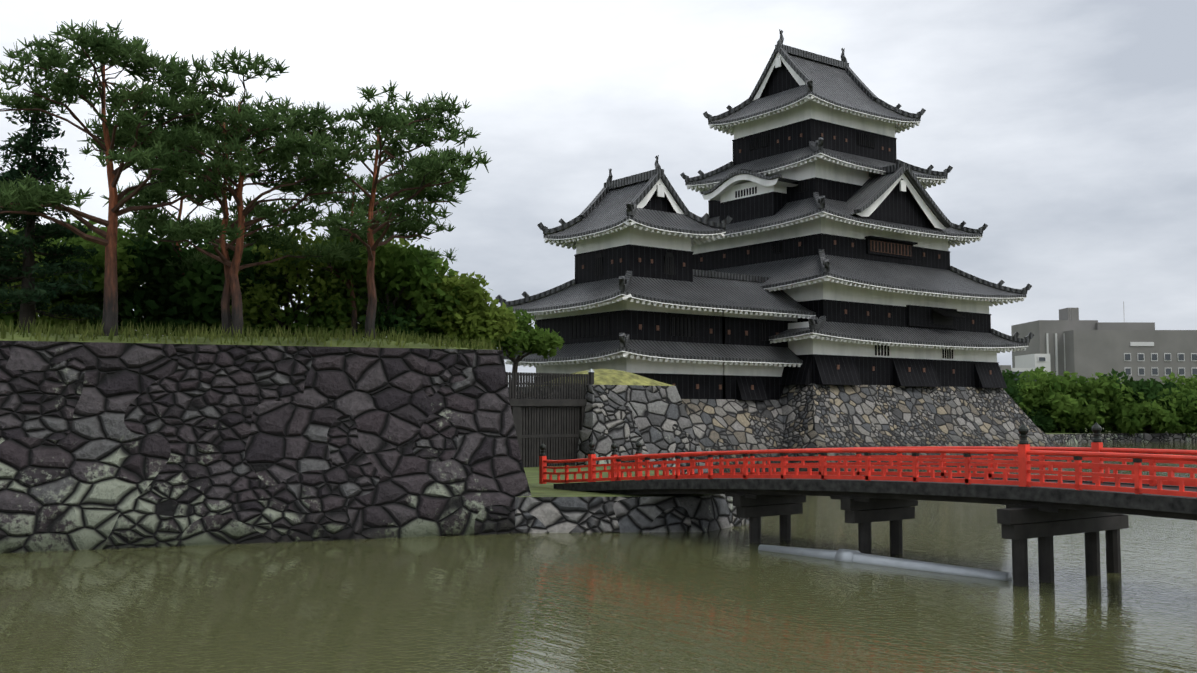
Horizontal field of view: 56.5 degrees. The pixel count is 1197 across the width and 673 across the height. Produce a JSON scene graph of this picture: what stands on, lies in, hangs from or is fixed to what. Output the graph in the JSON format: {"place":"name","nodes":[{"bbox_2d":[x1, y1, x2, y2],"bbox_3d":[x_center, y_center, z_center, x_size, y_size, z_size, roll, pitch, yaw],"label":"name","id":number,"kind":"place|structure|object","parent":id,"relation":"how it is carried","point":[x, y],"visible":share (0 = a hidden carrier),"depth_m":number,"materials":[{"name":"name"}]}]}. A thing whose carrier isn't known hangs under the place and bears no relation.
{"place":"outdoors","nodes":[
{"label":"outdoors","id":0,"kind":"place"},
{"bbox_2d":[0,442,1196,672],"bbox_3d":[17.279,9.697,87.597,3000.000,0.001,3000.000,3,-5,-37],"label":"moat water","id":1,"kind":"structure","parent":0,"point":[728,600],"depth_m":22.47,"materials":[{"name":"green liquid"}]},
{"bbox_2d":[515,465,748,532],"bbox_3d":[0.642,6.806,46.153,18.748,1.920,20.352,3,-5,-37],"label":"bridge abutment","id":2,"kind":"object","parent":1,"relation":"in","point":[547,507],"visible":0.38,"depth_m":35.87,"materials":[{"name":"grey stone"}]},
{"bbox_2d":[495,155,815,473],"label":"castle turret","id":3,"kind":"object","parent":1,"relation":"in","point":[639,295],"visible":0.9,"depth_m":71.80,"materials":[{"name":"wood"}]},
{"bbox_2d":[539,423,1196,585],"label":"bridge","id":4,"kind":"structure","parent":1,"relation":"in","point":[1042,509],"depth_m":27.52,"materials":[{"name":"paint"}]},
{"bbox_2d":[758,544,1011,580],"bbox_3d":[7.013,5.782,28.490,0.534,0.533,7.452,3,-5,-41],"label":"floating pipe","id":5,"kind":"object","parent":1,"relation":"on","point":[847,555],"visible":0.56,"depth_m":28.01,"materials":[{"name":"grey plastic"}]},
{"bbox_2d":[0,0,1196,386],"label":"sky","id":6,"kind":"structure","parent":0,"point":[1067,129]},
{"bbox_2d":[1045,433,1081,442],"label":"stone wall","id":7,"kind":"structure","parent":0,"point":[1066,437],"depth_m":131.63,"materials":[{"name":"grey stone"}]},
{"bbox_2d":[0,317,530,552],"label":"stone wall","id":8,"kind":"structure","parent":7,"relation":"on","point":[125,439],"depth_m":34.11,"materials":[{"name":"grey stone"}]},
{"bbox_2d":[0,96,102,332],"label":"cedar tree","id":9,"kind":"object","parent":8,"relation":"on","point":[31,293],"visible":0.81,"depth_m":36.89,"materials":[{"name":"green plant"}]},
{"bbox_2d":[0,220,125,315],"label":"understorey tree","id":10,"kind":"object","parent":8,"relation":"on","point":[7,226],"depth_m":46.94,"materials":[{"name":"green plant"}]},
{"bbox_2d":[0,228,138,330],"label":"understorey tree","id":11,"kind":"object","parent":8,"relation":"on","point":[66,297],"visible":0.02,"depth_m":41.55,"materials":[{"name":"green plant"}]},
{"bbox_2d":[0,19,236,335],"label":"pine tree","id":12,"kind":"object","parent":8,"relation":"on","point":[105,49],"visible":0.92,"depth_m":34.34,"materials":[{"name":"green plant"}]},
{"bbox_2d":[35,219,208,328],"bbox_3d":[-18.564,-1.921,42.773,6.880,5.359,6.373,-2,-4,28],"label":"understorey tree","id":13,"kind":"object","parent":8,"relation":"on","point":[126,281],"visible":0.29,"depth_m":40.75,"materials":[{"name":"green plant"}]},
{"bbox_2d":[100,155,253,331],"bbox_3d":[-15.620,-3.154,42.077,5.837,7.608,7.965,1,-4,-20],"label":"pine tree","id":14,"kind":"object","parent":8,"relation":"on","point":[146,195],"visible":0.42,"depth_m":41.60,"materials":[{"name":"green plant"}]},
{"bbox_2d":[120,234,307,335],"bbox_3d":[-14.632,-1.580,42.509,7.003,4.635,6.128,3,-5,-37],"label":"understorey tree","id":15,"kind":"object","parent":8,"relation":"on","point":[199,291],"visible":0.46,"depth_m":40.78,"materials":[{"name":"green plant"}]},
{"bbox_2d":[91,46,358,336],"bbox_3d":[-11.871,-4.279,36.786,8.493,9.182,7.203,3,-5,-37],"label":"pine tree","id":16,"kind":"object","parent":8,"relation":"on","point":[233,137],"visible":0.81,"depth_m":36.24,"materials":[{"name":"green plant"}]},
{"bbox_2d":[182,230,292,327],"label":"understorey tree","id":17,"kind":"object","parent":8,"relation":"on","point":[200,244],"visible":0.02,"depth_m":47.19,"materials":[{"name":"green plant"}]},
{"bbox_2d":[0,293,504,346],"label":"understorey shrubs","id":18,"kind":"object","parent":8,"relation":"on","point":[127,314],"visible":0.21,"depth_m":42.03,"materials":[{"name":"green plant"}]},
{"bbox_2d":[219,218,359,334],"bbox_3d":[-11.465,-1.784,43.090,6.418,5.155,6.437,3,-5,-37],"label":"understorey tree","id":19,"kind":"object","parent":8,"relation":"on","point":[259,296],"visible":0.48,"depth_m":41.37,"materials":[{"name":"green plant"}]},
{"bbox_2d":[263,165,456,336],"bbox_3d":[-9.381,-2.928,42.301,5.885,7.184,6.655,-3,-5,35],"label":"pine tree","id":20,"kind":"object","parent":8,"relation":"on","point":[351,251],"visible":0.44,"depth_m":41.64,"materials":[{"name":"green plant"}]},
{"bbox_2d":[303,226,442,335],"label":"understorey tree","id":21,"kind":"object","parent":8,"relation":"on","point":[401,240],"depth_m":46.91,"materials":[{"name":"green plant"}]},
{"bbox_2d":[273,80,491,338],"bbox_3d":[-7.075,-4.093,37.333,6.425,8.880,8.634,-1,-4,11],"label":"pine tree","id":22,"kind":"object","parent":8,"relation":"on","point":[427,173],"visible":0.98,"depth_m":37.18,"materials":[{"name":"green plant"}]},
{"bbox_2d":[307,236,467,332],"bbox_3d":[-8.330,-1.542,43.504,6.406,4.729,5.385,3,-5,-37],"label":"understorey tree","id":23,"kind":"object","parent":8,"relation":"on","point":[395,263],"visible":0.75,"depth_m":42.46,"materials":[{"name":"green plant"}]},
{"bbox_2d":[392,271,517,345],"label":"understorey tree","id":24,"kind":"object","parent":8,"relation":"on","point":[474,295],"visible":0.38,"depth_m":43.39,"materials":[{"name":"green plant"}]},
{"bbox_2d":[479,305,563,371],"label":"tree","id":25,"kind":"object","parent":8,"relation":"on","point":[527,338],"visible":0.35,"depth_m":59.13,"materials":[{"name":"green plant"}]},
{"bbox_2d":[506,369,707,473],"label":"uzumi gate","id":26,"kind":"structure","parent":7,"relation":"on","point":[565,416],"depth_m":56.46,"materials":[{"name":"stone"}]},
{"bbox_2d":[680,29,1074,471],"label":"castle keep","id":27,"kind":"structure","parent":7,"relation":"on","point":[844,228],"depth_m":82.10,"materials":[{"name":"wood"}]},
{"bbox_2d":[1081,428,1196,441],"bbox_3d":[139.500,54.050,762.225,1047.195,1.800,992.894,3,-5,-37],"label":"stone wall","id":28,"kind":"structure","parent":0,"point":[1166,436],"depth_m":138.20,"materials":[{"name":"grey stone"}]},
{"bbox_2d":[1003,379,1023,404],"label":"tree","id":29,"kind":"object","parent":28,"relation":"on","point":[1011,390],"visible":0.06,"depth_m":137.35,"materials":[{"name":"green plant"}]},
{"bbox_2d":[1002,369,1027,386],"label":"tree","id":30,"kind":"object","parent":28,"relation":"on","point":[1009,375],"visible":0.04,"depth_m":179.11,"materials":[{"name":"green plant"}]},
{"bbox_2d":[999,365,1035,381],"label":"town building balconies","id":31,"kind":"structure","parent":28,"relation":"on","point":[1009,368],"depth_m":240.94,"materials":[{"name":"concrete"}]},
{"bbox_2d":[1015,354,1050,371],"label":"small building","id":32,"kind":"structure","parent":28,"relation":"on","point":[1032,361],"depth_m":262.35,"materials":[{"name":"concrete"}]},
{"bbox_2d":[1023,408,1055,432],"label":"bush","id":33,"kind":"object","parent":28,"relation":"on","point":[1040,421],"visible":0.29,"depth_m":137.25,"materials":[{"name":"green plant"}]},
{"bbox_2d":[1017,366,1125,428],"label":"tree","id":34,"kind":"object","parent":28,"relation":"on","point":[1049,390],"visible":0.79,"depth_m":140.02,"materials":[{"name":"green plant"}]},
{"bbox_2d":[1011,301,1196,384],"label":"grey office building","id":35,"kind":"structure","parent":28,"relation":"on","point":[1069,341],"depth_m":302.70,"materials":[{"name":"concrete"}]},
{"bbox_2d":[1013,385,1196,436],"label":"bushes","id":36,"kind":"object","parent":28,"relation":"on","point":[1183,406],"visible":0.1,"depth_m":140.07,"materials":[{"name":"green plant"}]},
{"bbox_2d":[1093,368,1180,411],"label":"tree","id":37,"kind":"object","parent":28,"relation":"on","point":[1145,386],"visible":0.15,"depth_m":143.54,"materials":[{"name":"green plant"}]},
{"bbox_2d":[1104,400,1179,435],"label":"bush","id":38,"kind":"object","parent":28,"relation":"on","point":[1133,418],"visible":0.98,"depth_m":137.89,"materials":[{"name":"green plant"}]},
{"bbox_2d":[1160,371,1196,393],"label":"tree","id":39,"kind":"object","parent":28,"relation":"on","point":[1190,383],"visible":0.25,"depth_m":169.99,"materials":[{"name":"green plant"}]}
]}

